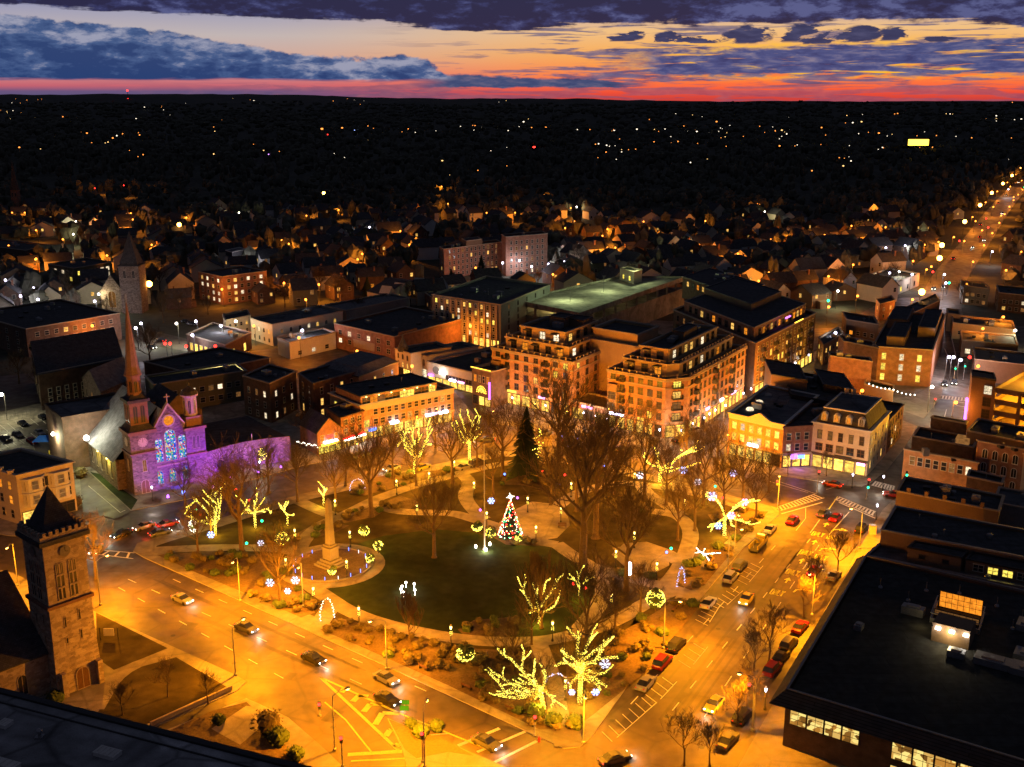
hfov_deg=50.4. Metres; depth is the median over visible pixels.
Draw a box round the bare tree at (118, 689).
[105,680,135,714]
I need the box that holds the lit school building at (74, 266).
[48,257,112,283]
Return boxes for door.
[76,666,90,689]
[141,479,150,493]
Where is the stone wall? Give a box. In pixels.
[150,685,231,725]
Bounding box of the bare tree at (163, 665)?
[145,655,174,696]
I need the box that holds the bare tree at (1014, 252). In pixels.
[1003,246,1021,257]
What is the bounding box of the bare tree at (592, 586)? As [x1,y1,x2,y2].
[543,543,642,668]
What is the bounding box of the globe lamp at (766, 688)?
[763,686,767,709]
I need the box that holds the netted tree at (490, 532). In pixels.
[485,528,495,541]
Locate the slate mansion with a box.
[223,247,244,267]
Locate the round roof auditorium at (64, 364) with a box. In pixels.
[29,327,122,409]
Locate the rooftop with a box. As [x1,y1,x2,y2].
[0,687,311,766]
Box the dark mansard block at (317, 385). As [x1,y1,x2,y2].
[298,364,356,415]
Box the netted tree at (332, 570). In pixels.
[328,565,336,577]
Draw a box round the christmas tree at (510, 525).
[498,493,522,539]
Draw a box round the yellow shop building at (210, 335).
[186,322,251,351]
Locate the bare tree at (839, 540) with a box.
[819,526,861,570]
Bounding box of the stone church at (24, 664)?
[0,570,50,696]
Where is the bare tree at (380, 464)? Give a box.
[330,408,410,517]
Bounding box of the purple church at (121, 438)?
[44,294,207,497]
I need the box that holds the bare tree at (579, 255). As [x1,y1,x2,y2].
[569,243,589,258]
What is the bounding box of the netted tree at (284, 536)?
[276,532,290,544]
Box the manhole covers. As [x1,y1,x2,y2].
[171,523,844,748]
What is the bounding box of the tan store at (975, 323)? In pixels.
[950,315,1015,338]
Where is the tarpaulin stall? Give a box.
[33,435,49,454]
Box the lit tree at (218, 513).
[175,476,226,535]
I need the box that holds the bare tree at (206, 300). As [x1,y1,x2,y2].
[202,296,212,314]
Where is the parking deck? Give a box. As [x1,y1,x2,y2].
[526,268,683,323]
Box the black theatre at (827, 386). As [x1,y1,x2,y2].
[764,359,853,406]
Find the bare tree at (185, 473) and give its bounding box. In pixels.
[158,456,200,511]
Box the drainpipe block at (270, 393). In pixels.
[242,363,297,422]
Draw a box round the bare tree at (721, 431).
[700,415,743,470]
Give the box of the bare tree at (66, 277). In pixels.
[55,269,77,290]
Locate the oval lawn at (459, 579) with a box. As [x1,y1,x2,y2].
[328,529,592,636]
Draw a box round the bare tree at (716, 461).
[696,446,753,511]
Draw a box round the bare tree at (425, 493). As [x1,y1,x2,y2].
[400,466,463,558]
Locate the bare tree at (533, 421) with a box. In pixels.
[507,399,556,443]
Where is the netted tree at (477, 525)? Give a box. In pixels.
[471,520,482,531]
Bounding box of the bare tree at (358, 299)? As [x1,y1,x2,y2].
[350,292,364,303]
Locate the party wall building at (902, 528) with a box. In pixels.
[880,505,1023,560]
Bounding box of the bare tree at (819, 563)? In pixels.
[800,551,839,598]
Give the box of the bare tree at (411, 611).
[395,588,423,642]
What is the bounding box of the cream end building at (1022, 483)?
[1020,453,1023,489]
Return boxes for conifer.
[361,277,371,296]
[477,255,486,267]
[504,407,546,481]
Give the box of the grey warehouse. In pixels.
[323,294,409,319]
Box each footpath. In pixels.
[88,651,170,709]
[141,544,299,554]
[286,496,340,519]
[292,485,412,548]
[303,587,676,646]
[308,603,340,627]
[373,502,558,546]
[407,459,551,488]
[458,474,490,519]
[529,641,574,746]
[552,542,611,629]
[553,480,737,507]
[591,564,702,598]
[612,547,683,562]
[636,483,683,515]
[651,509,698,587]
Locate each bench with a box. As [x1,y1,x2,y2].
[418,663,428,670]
[461,682,471,690]
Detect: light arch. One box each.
[319,598,334,620]
[676,567,684,586]
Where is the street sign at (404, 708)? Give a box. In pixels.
[400,700,408,722]
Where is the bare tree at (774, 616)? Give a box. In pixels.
[741,599,794,661]
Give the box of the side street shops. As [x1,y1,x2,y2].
[817,326,844,364]
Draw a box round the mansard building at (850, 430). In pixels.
[810,388,891,476]
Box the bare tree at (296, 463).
[272,432,317,501]
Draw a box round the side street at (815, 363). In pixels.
[671,298,920,461]
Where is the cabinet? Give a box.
[869,524,876,534]
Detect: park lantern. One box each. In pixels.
[551,620,553,641]
[564,677,566,700]
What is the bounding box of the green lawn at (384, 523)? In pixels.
[156,457,758,691]
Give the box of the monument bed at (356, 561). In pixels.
[291,549,370,579]
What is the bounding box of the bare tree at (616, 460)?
[598,437,633,495]
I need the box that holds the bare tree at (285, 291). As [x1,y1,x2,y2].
[276,284,291,306]
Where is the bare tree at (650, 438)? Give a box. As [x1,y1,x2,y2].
[613,415,675,499]
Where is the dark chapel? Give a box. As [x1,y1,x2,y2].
[146,383,203,422]
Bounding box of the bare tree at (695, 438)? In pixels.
[690,430,706,454]
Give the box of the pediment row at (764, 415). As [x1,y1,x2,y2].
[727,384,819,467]
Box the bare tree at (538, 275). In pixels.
[533,270,543,280]
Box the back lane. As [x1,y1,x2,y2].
[903,411,966,434]
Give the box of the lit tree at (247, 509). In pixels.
[233,478,282,527]
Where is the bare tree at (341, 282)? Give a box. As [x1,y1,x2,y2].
[326,272,350,300]
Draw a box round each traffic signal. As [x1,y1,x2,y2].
[317,701,321,716]
[339,735,343,766]
[420,730,423,762]
[533,714,536,735]
[747,681,754,729]
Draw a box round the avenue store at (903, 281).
[871,267,919,293]
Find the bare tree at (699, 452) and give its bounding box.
[660,416,735,505]
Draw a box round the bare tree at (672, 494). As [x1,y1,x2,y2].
[657,472,700,540]
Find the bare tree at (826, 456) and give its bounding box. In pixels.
[821,447,835,475]
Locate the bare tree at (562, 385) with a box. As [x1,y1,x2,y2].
[516,353,604,473]
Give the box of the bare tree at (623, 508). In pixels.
[570,462,668,591]
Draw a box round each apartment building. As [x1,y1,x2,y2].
[490,312,747,437]
[673,268,816,396]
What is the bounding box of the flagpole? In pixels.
[475,444,490,550]
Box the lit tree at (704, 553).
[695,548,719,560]
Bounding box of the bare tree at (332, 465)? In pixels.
[305,440,359,505]
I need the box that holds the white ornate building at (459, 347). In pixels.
[421,341,479,376]
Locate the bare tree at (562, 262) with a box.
[551,256,564,268]
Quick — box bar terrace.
[864,379,914,401]
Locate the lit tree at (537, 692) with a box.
[479,627,568,711]
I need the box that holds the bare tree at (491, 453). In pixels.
[471,438,510,495]
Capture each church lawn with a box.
[96,613,166,669]
[98,657,225,723]
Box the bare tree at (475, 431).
[459,410,499,466]
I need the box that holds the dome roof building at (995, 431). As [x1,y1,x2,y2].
[966,418,1023,460]
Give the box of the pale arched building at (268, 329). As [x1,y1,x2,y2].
[250,305,342,345]
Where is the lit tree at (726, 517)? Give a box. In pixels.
[708,495,759,536]
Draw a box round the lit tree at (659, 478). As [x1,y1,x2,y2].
[642,441,697,482]
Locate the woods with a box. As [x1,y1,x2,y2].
[0,100,1023,303]
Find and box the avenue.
[917,178,1023,433]
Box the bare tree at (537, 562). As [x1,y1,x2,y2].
[521,548,563,628]
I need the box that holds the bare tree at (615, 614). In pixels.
[599,567,641,626]
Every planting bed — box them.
[158,551,314,616]
[170,702,304,764]
[286,523,348,546]
[320,619,551,728]
[340,507,383,522]
[350,470,439,494]
[388,495,416,508]
[389,719,473,757]
[458,617,515,636]
[485,531,541,545]
[501,471,548,485]
[564,599,699,719]
[596,556,661,580]
[623,508,652,520]
[679,543,735,589]
[708,511,767,542]
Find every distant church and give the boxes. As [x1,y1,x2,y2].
[10,163,39,208]
[99,232,148,312]
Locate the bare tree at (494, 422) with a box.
[473,388,536,476]
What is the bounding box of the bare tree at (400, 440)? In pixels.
[369,417,411,479]
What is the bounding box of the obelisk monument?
[289,498,372,582]
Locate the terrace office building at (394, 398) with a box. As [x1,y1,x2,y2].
[328,372,454,439]
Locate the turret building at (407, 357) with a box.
[394,335,452,375]
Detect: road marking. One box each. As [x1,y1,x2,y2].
[0,419,124,512]
[99,481,894,762]
[319,496,837,761]
[769,523,846,595]
[942,333,965,416]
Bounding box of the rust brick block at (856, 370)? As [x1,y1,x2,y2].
[827,351,872,393]
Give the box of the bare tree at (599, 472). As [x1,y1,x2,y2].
[539,394,649,539]
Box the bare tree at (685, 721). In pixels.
[660,706,708,765]
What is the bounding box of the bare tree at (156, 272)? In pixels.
[147,260,168,293]
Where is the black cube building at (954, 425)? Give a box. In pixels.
[930,415,968,434]
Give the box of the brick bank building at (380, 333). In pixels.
[333,306,460,359]
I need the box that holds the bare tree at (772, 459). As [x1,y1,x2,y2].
[750,443,784,492]
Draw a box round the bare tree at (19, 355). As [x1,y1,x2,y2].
[1,345,29,383]
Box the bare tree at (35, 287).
[26,283,41,297]
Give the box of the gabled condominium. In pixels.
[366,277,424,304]
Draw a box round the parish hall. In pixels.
[81,356,126,396]
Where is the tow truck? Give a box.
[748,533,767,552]
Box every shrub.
[43,689,64,701]
[74,465,87,477]
[76,495,82,506]
[164,553,174,559]
[169,556,179,561]
[183,562,194,570]
[190,551,202,558]
[198,554,207,561]
[207,554,214,559]
[209,568,222,575]
[209,712,225,725]
[215,549,224,555]
[216,557,226,564]
[222,559,233,567]
[223,552,233,558]
[224,569,232,576]
[228,564,241,573]
[233,550,241,558]
[238,568,246,574]
[242,551,248,557]
[247,555,259,562]
[247,589,258,597]
[249,708,282,734]
[256,579,266,586]
[256,591,272,601]
[262,725,289,747]
[265,574,273,581]
[266,553,276,561]
[271,598,286,608]
[279,566,292,574]
[283,744,305,762]
[286,599,295,607]
[289,534,300,541]
[290,594,299,603]
[291,605,301,611]
[294,584,301,590]
[299,593,312,602]
[304,598,318,609]
[310,530,320,537]
[313,525,320,530]
[322,624,333,632]
[331,618,346,627]
[333,520,344,527]
[340,512,350,518]
[344,633,354,640]
[346,617,354,623]
[351,625,358,630]
[355,489,363,494]
[356,622,368,629]
[357,482,366,488]
[361,626,371,633]
[364,639,372,644]
[367,635,374,639]
[374,624,384,632]
[375,506,383,512]
[377,484,385,490]
[379,500,389,506]
[381,649,393,657]
[383,628,395,636]
[383,640,394,648]
[386,633,402,644]
[388,646,396,652]
[392,504,400,508]
[394,468,401,474]
[396,632,407,638]
[400,647,411,654]
[401,653,414,664]
[402,474,408,479]
[404,716,416,728]
[406,471,414,477]
[408,722,429,739]
[411,640,423,649]
[413,652,422,661]
[418,635,426,641]
[422,662,430,669]
[427,718,443,732]
[428,637,440,647]
[431,658,446,668]
[435,647,450,657]
[437,641,451,650]
[439,470,446,475]
[442,465,450,471]
[443,664,450,670]
[449,652,460,663]
[450,643,459,652]
[459,625,470,632]
[462,621,472,626]
[468,654,484,666]
[471,672,479,678]
[472,651,488,660]
[474,617,483,623]
[475,679,487,688]
[477,690,491,701]
[478,665,487,672]
[480,683,498,696]
[481,622,493,631]
[484,676,492,682]
[485,629,495,635]
[489,619,499,627]
[489,697,500,703]
[490,615,499,620]
[493,651,505,659]
[494,663,503,671]
[504,703,513,711]
[507,615,521,625]
[508,537,518,544]
[510,646,519,653]
[510,675,519,682]
[511,705,523,714]
[519,684,535,696]
[521,535,531,543]
[522,663,529,670]
[522,702,544,718]
[523,477,531,483]
[523,659,533,666]
[523,702,533,710]
[523,716,536,726]
[529,662,540,671]
[531,538,537,543]
[536,715,544,723]
[541,710,562,726]
[549,722,562,729]
[563,712,582,730]
[565,719,572,728]
[571,671,586,681]
[582,692,593,698]
[589,646,601,657]
[601,677,610,684]
[601,689,610,695]
[602,671,611,677]
[608,637,619,645]
[613,626,626,636]
[616,651,627,660]
[617,568,623,575]
[618,671,625,676]
[621,680,628,686]
[630,642,644,651]
[635,612,650,621]
[637,619,647,625]
[639,663,649,670]
[640,637,650,646]
[641,623,654,632]
[641,651,651,659]
[643,644,655,652]
[644,571,655,578]
[655,625,669,635]
[659,615,667,621]
[661,639,669,646]
[668,597,677,604]
[673,610,686,619]
[676,597,686,605]
[681,559,692,566]
[684,569,692,576]
[685,597,700,608]
[688,557,701,566]
[690,578,704,587]
[697,553,705,560]
[704,550,712,557]
[704,561,718,569]
[710,512,720,518]
[711,540,724,549]
[723,545,731,550]
[731,533,741,540]
[738,505,748,512]
[744,525,753,531]
[748,517,757,522]
[757,511,764,517]
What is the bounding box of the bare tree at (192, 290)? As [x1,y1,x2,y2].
[184,283,199,298]
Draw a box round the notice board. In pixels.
[99,627,118,638]
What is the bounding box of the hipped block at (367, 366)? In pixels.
[319,351,398,381]
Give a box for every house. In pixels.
[0,204,8,214]
[0,224,19,240]
[0,263,33,285]
[0,279,22,304]
[0,290,14,307]
[5,272,22,286]
[7,214,21,226]
[10,205,28,222]
[16,254,39,271]
[18,261,33,268]
[31,220,55,236]
[34,216,52,223]
[37,281,60,299]
[39,200,56,210]
[43,243,73,259]
[43,251,72,270]
[44,210,53,222]
[46,276,65,298]
[61,214,76,222]
[69,213,81,222]
[76,278,103,303]
[80,266,108,283]
[83,246,112,261]
[86,224,106,232]
[86,232,106,240]
[88,215,100,224]
[88,233,109,245]
[92,204,103,213]
[92,219,106,231]
[112,249,142,270]
[113,209,126,214]
[113,212,135,227]
[117,226,136,237]
[118,219,132,227]
[119,238,137,245]
[138,202,151,217]
[145,223,167,236]
[146,227,161,240]
[147,288,150,303]
[149,241,168,259]
[151,262,190,290]
[152,244,171,257]
[154,234,170,245]
[164,286,196,309]
[165,267,194,298]
[169,211,184,221]
[171,218,186,224]
[172,225,192,235]
[181,234,198,253]
[187,240,205,250]
[187,248,209,264]
[188,256,222,281]
[189,249,208,263]
[193,214,215,229]
[207,223,221,232]
[208,196,227,213]
[211,232,232,255]
[216,231,233,240]
[217,210,234,226]
[217,241,242,262]
[219,212,239,231]
[222,309,250,331]
[228,255,257,266]
[232,220,254,237]
[234,231,263,248]
[235,228,250,236]
[247,239,263,248]
[248,210,254,218]
[251,282,275,304]
[255,244,273,249]
[255,246,278,266]
[264,204,273,216]
[269,223,283,242]
[269,254,291,276]
[271,260,303,284]
[273,230,289,247]
[276,211,293,228]
[278,272,307,294]
[283,202,292,209]
[288,275,317,305]
[289,204,298,216]
[292,206,309,222]
[294,251,318,266]
[295,225,308,236]
[299,229,321,239]
[301,255,336,277]
[305,233,331,249]
[308,217,331,233]
[309,264,343,290]
[313,203,329,217]
[315,242,330,256]
[323,242,343,255]
[324,273,353,300]
[326,224,348,235]
[331,231,348,242]
[332,202,349,216]
[336,254,361,266]
[339,234,364,244]
[345,262,365,282]
[350,211,371,227]
[351,225,370,237]
[355,241,369,262]
[355,266,384,290]
[364,219,376,228]
[364,231,386,249]
[367,207,381,220]
[374,220,401,232]
[375,235,392,255]
[377,255,401,277]
[378,211,398,221]
[385,242,404,256]
[386,260,414,279]
[387,214,407,221]
[391,231,406,244]
[393,207,409,211]
[400,234,417,247]
[401,221,411,233]
[404,209,420,221]
[407,223,428,238]
[409,203,419,209]
[410,237,440,259]
[411,277,445,305]
[412,214,425,223]
[415,205,438,222]
[419,216,439,235]
[437,235,454,243]
[439,272,466,288]
[440,207,456,220]
[448,240,461,244]
[453,203,465,217]
[458,229,478,241]
[463,206,482,221]
[470,266,501,280]
[471,223,499,236]
[472,217,484,224]
[478,236,495,240]
[484,208,509,220]
[491,233,505,240]
[494,206,513,222]
[501,226,515,233]
[509,203,515,215]
[510,271,535,281]
[512,228,525,232]
[525,204,541,212]
[529,226,549,231]
[541,262,565,286]
[544,213,563,229]
[546,229,568,245]
[549,204,567,217]
[550,241,563,247]
[553,268,593,289]
[559,241,591,260]
[560,253,582,269]
[561,236,582,245]
[562,221,575,235]
[578,240,604,252]
[581,224,604,239]
[582,205,599,219]
[582,235,604,241]
[588,252,609,273]
[595,265,619,280]
[597,209,614,219]
[599,247,620,262]
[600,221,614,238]
[602,240,621,247]
[604,260,626,268]
[609,217,633,226]
[612,232,635,245]
[614,223,639,235]
[616,249,648,263]
[618,244,645,254]
[620,266,641,283]
[631,229,656,236]
[633,239,655,250]
[634,210,660,223]
[635,264,665,275]
[644,247,672,261]
[646,220,668,233]
[646,263,669,275]
[655,243,679,248]
[661,232,678,243]
[663,255,695,273]
[668,208,681,214]
[669,229,691,238]
[669,267,694,283]
[669,283,685,299]
[670,210,695,225]
[677,238,700,252]
[683,252,702,264]
[687,234,712,245]
[691,261,717,271]
[697,224,717,237]
[697,244,727,256]
[700,253,733,271]
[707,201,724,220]
[711,233,729,241]
[712,239,741,252]
[713,219,734,238]
[718,213,734,220]
[728,264,762,281]
[729,254,754,266]
[733,237,757,249]
[734,227,756,238]
[734,247,751,258]
[736,206,750,218]
[736,274,748,278]
[743,217,756,220]
[744,219,760,234]
[745,203,765,211]
[746,211,768,218]
[755,239,785,251]
[758,231,774,240]
[758,260,785,275]
[759,278,790,297]
[760,269,797,288]
[761,221,773,228]
[763,255,789,267]
[766,226,781,232]
[767,207,785,221]
[774,241,788,256]
[782,210,807,221]
[783,233,812,254]
[786,224,804,230]
[787,249,811,262]
[787,255,826,282]
[790,246,814,255]
[790,280,832,308]
[793,227,816,236]
[793,269,818,285]
[804,218,828,229]
[808,226,830,234]
[811,233,842,244]
[813,223,838,234]
[815,247,843,258]
[819,254,843,271]
[822,268,856,287]
[825,280,856,301]
[832,223,848,233]
[837,233,855,241]
[838,228,865,238]
[840,237,869,262]
[844,247,868,267]
[846,204,853,211]
[848,211,869,227]
[852,224,874,234]
[856,272,899,301]
[857,201,877,212]
[860,220,882,231]
[863,232,891,241]
[865,235,892,250]
[866,209,884,215]
[869,251,907,272]
[875,295,895,320]
[877,203,900,217]
[877,217,898,227]
[880,228,906,249]
[887,226,909,233]
[893,235,925,258]
[911,219,936,232]
[911,230,938,240]
[915,234,939,255]
[946,206,964,218]
[959,279,989,306]
[966,469,1004,492]
[1000,253,1023,280]
[1001,229,1023,243]
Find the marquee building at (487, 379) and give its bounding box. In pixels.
[471,362,507,407]
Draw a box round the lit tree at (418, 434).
[390,411,437,473]
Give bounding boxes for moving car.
[88,543,103,554]
[110,528,132,539]
[132,521,155,531]
[148,527,171,537]
[156,519,178,528]
[171,592,193,605]
[234,620,258,634]
[301,650,326,665]
[372,670,399,686]
[373,690,401,707]
[383,464,400,472]
[471,732,502,752]
[478,436,494,441]
[597,750,631,766]
[703,694,724,713]
[738,592,753,605]
[785,515,798,524]
[806,565,821,576]
[816,508,829,517]
[822,480,843,488]
[828,512,842,522]
[883,490,895,496]
[941,380,947,385]
[951,379,957,384]
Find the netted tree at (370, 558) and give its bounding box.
[365,552,374,562]
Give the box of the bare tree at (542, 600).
[513,584,552,644]
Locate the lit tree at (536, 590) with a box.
[514,561,571,624]
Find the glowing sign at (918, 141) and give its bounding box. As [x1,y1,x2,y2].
[908,139,928,144]
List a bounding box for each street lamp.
[5,544,19,585]
[96,554,108,604]
[147,281,152,308]
[231,558,241,601]
[232,617,244,675]
[297,563,303,606]
[332,686,349,750]
[368,619,387,669]
[423,698,427,766]
[581,689,586,743]
[662,600,681,648]
[726,528,743,571]
[733,512,739,551]
[737,672,756,731]
[776,474,779,509]
[808,571,815,615]
[849,507,862,548]
[919,289,924,294]
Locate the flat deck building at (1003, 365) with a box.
[971,346,1023,383]
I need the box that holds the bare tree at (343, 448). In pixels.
[317,431,371,485]
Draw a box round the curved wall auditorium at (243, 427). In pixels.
[205,416,290,476]
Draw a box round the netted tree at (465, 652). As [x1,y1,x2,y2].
[456,643,474,664]
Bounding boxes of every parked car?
[0,434,12,441]
[11,430,23,437]
[17,420,28,426]
[25,436,37,443]
[33,428,45,435]
[37,413,46,419]
[181,319,190,323]
[187,322,196,325]
[417,463,430,470]
[455,463,472,470]
[468,458,483,466]
[536,428,552,435]
[635,674,656,691]
[652,653,672,670]
[666,636,686,652]
[671,436,683,442]
[699,596,716,609]
[715,730,739,751]
[722,570,738,583]
[731,706,752,726]
[732,558,747,571]
[762,659,782,677]
[763,524,776,533]
[771,648,790,662]
[778,635,798,650]
[791,620,808,634]
[827,569,841,581]
[854,522,868,533]
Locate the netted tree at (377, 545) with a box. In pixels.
[373,539,382,552]
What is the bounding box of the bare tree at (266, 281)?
[261,274,279,289]
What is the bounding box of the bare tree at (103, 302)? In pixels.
[97,294,116,310]
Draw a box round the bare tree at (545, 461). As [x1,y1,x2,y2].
[528,444,573,504]
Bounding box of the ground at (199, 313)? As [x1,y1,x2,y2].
[0,274,1023,375]
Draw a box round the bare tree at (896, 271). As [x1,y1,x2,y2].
[882,261,901,277]
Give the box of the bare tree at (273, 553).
[243,520,315,608]
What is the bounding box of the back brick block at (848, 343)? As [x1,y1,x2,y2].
[838,334,878,379]
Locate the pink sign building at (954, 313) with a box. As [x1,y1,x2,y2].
[945,307,960,330]
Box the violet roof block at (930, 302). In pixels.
[907,294,940,312]
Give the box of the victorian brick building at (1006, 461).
[975,439,1023,489]
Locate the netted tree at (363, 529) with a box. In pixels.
[358,524,369,538]
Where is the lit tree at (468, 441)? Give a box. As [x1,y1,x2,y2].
[446,401,485,460]
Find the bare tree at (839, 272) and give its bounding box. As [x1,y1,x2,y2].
[829,263,853,281]
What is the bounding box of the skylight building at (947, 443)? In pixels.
[911,426,976,459]
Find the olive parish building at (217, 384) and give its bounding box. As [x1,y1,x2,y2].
[144,362,246,407]
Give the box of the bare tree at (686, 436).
[666,403,715,476]
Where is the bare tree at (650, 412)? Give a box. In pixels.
[628,396,664,445]
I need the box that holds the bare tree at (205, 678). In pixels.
[196,667,219,703]
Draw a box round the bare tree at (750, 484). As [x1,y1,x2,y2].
[739,467,780,517]
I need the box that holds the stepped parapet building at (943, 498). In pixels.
[895,476,1004,523]
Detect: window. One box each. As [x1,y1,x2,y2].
[0,492,4,501]
[1,506,5,515]
[7,480,11,490]
[9,495,13,504]
[11,509,15,518]
[17,674,28,693]
[19,474,44,492]
[21,488,45,507]
[22,509,34,523]
[31,480,39,490]
[33,494,39,504]
[33,584,36,596]
[38,576,41,588]
[39,588,42,600]
[46,468,69,486]
[48,388,52,396]
[49,481,71,499]
[55,563,60,575]
[56,386,60,394]
[56,575,60,588]
[57,473,64,483]
[57,587,62,600]
[59,487,66,497]
[59,562,64,574]
[60,499,75,511]
[60,574,65,586]
[62,586,67,598]
[63,616,67,627]
[64,384,68,392]
[67,559,72,571]
[68,571,73,583]
[69,583,74,596]
[72,558,76,570]
[73,383,77,390]
[73,570,78,582]
[74,582,79,594]
[77,608,81,619]
[79,628,83,639]
[91,446,93,462]
[100,453,103,470]
[105,457,108,474]
[108,291,116,307]
[110,461,113,478]
[124,404,127,422]
[126,406,129,423]
[128,381,132,393]
[132,406,138,423]
[133,381,137,392]
[140,405,145,422]
[142,459,147,471]
[155,438,163,462]
[158,470,164,484]
[164,416,172,424]
[164,429,177,461]
[169,468,176,481]
[178,434,186,458]
[183,400,185,414]
[187,400,191,414]
[192,436,195,448]
[193,399,196,413]
[196,435,199,447]
[199,386,204,391]
[200,397,205,402]
[208,384,213,390]
[209,395,214,401]
[217,383,222,388]
[218,394,223,399]
[226,382,231,387]
[362,396,369,403]
[364,419,369,426]
[370,395,377,402]
[373,408,377,414]
[377,394,384,400]
[380,407,384,413]
[385,392,392,399]
[387,405,391,411]
[392,391,399,398]
[394,404,398,410]
[394,414,398,420]
[394,422,403,432]
[398,366,402,373]
[400,389,406,396]
[401,412,405,418]
[403,368,409,373]
[404,420,413,430]
[407,388,414,395]
[407,401,411,407]
[414,387,420,393]
[414,400,418,406]
[414,418,422,428]
[421,386,427,392]
[423,368,426,376]
[424,416,432,426]
[427,398,431,404]
[428,384,435,391]
[440,395,444,401]
[443,379,449,385]
[444,412,451,421]
[450,381,457,388]
[458,383,464,390]
[465,384,471,392]
[473,394,477,403]
[474,336,477,344]
[479,395,483,405]
[480,337,485,346]
[485,397,490,407]
[486,339,491,346]
[491,359,500,368]
[511,341,516,347]
[512,393,519,404]
[514,363,518,370]
[514,373,518,380]
[514,383,518,389]
[522,342,527,349]
[522,395,529,407]
[526,330,531,336]
[532,397,539,409]
[533,345,539,352]
[539,331,545,339]
[541,399,548,411]
[545,346,550,354]
[553,334,558,341]
[557,349,562,356]
[572,347,575,355]
[573,407,582,419]
[576,330,579,338]
[579,344,582,353]
[584,410,592,421]
[586,342,589,350]
[607,382,618,410]
[608,391,615,399]
[619,384,624,390]
[627,418,633,430]
[628,362,634,369]
[628,385,633,393]
[628,396,633,403]
[637,398,642,405]
[638,378,643,383]
[638,387,642,394]
[641,363,647,371]
[644,350,650,357]
[647,380,652,385]
[647,389,652,396]
[654,367,661,374]
[654,424,661,436]
[656,350,663,359]
[656,391,661,398]
[656,401,661,409]
[657,381,662,387]
[665,425,674,437]
[671,412,679,419]
[672,391,680,398]
[672,402,680,408]
[673,381,681,387]
[675,424,684,435]
[684,343,687,352]
[705,410,708,422]
[713,405,715,417]
[717,402,720,414]
[721,400,723,412]
[728,395,731,407]
[732,393,734,404]
[732,421,736,428]
[736,391,738,402]
[737,445,744,456]
[739,388,742,400]
[740,423,744,430]
[748,436,752,443]
[749,425,753,432]
[754,449,761,461]
[756,438,761,445]
[757,426,761,434]
[765,440,769,447]
[766,428,770,436]
[774,431,779,438]
[774,442,778,449]
[782,456,790,466]
[785,444,790,451]
[786,433,791,440]
[788,710,806,728]
[791,455,799,466]
[794,443,799,450]
[795,432,800,439]
[801,454,809,465]
[803,443,808,450]
[804,355,807,365]
[804,432,808,439]
[805,715,823,734]
[811,454,821,467]
[815,442,822,450]
[817,429,822,438]
[822,413,826,420]
[822,457,832,469]
[823,721,841,739]
[825,444,832,452]
[827,431,832,440]
[833,458,843,471]
[834,415,838,422]
[836,446,843,454]
[837,433,842,442]
[840,726,859,746]
[844,460,854,473]
[846,417,850,424]
[846,447,853,456]
[848,435,853,443]
[855,462,865,475]
[857,449,864,457]
[859,419,863,426]
[859,436,864,445]
[879,373,884,379]
[880,363,885,369]
[881,352,885,359]
[890,742,912,765]
[897,374,902,380]
[898,364,902,370]
[899,354,903,360]
[908,455,915,465]
[911,749,934,766]
[915,375,919,381]
[916,365,920,371]
[916,457,922,466]
[917,355,921,361]
[918,554,925,559]
[924,458,930,468]
[932,460,938,469]
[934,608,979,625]
[934,756,956,766]
[938,590,983,616]
[940,461,946,471]
[942,559,949,564]
[948,463,954,472]
[956,464,963,474]
[957,763,969,766]
[965,466,971,474]
[972,563,983,572]
[980,408,989,418]
[980,462,986,471]
[981,449,987,458]
[982,397,991,406]
[983,385,992,394]
[987,566,998,575]
[990,464,996,473]
[991,451,997,460]
[1000,466,1006,476]
[1001,453,1007,462]
[1001,569,1013,578]
[1009,481,1014,488]
[1010,468,1016,478]
[1011,455,1018,464]
[1016,572,1023,580]
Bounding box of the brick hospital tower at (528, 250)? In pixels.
[501,231,547,275]
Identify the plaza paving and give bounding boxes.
[497,502,569,540]
[612,542,668,572]
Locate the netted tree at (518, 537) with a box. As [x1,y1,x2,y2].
[515,534,522,544]
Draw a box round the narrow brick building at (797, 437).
[781,403,823,467]
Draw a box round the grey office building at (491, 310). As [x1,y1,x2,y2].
[431,276,550,346]
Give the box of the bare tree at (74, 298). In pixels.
[63,289,83,302]
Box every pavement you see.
[0,377,476,535]
[0,570,246,726]
[133,451,778,748]
[167,698,340,766]
[387,718,504,766]
[486,320,817,449]
[719,357,947,486]
[738,498,895,766]
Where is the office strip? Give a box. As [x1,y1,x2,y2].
[0,299,121,356]
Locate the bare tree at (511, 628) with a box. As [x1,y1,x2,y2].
[488,605,532,671]
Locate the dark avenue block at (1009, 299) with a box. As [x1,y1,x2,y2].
[994,285,1023,313]
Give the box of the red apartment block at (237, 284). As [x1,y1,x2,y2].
[197,266,266,304]
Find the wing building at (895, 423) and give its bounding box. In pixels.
[882,400,904,452]
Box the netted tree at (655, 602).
[646,587,665,611]

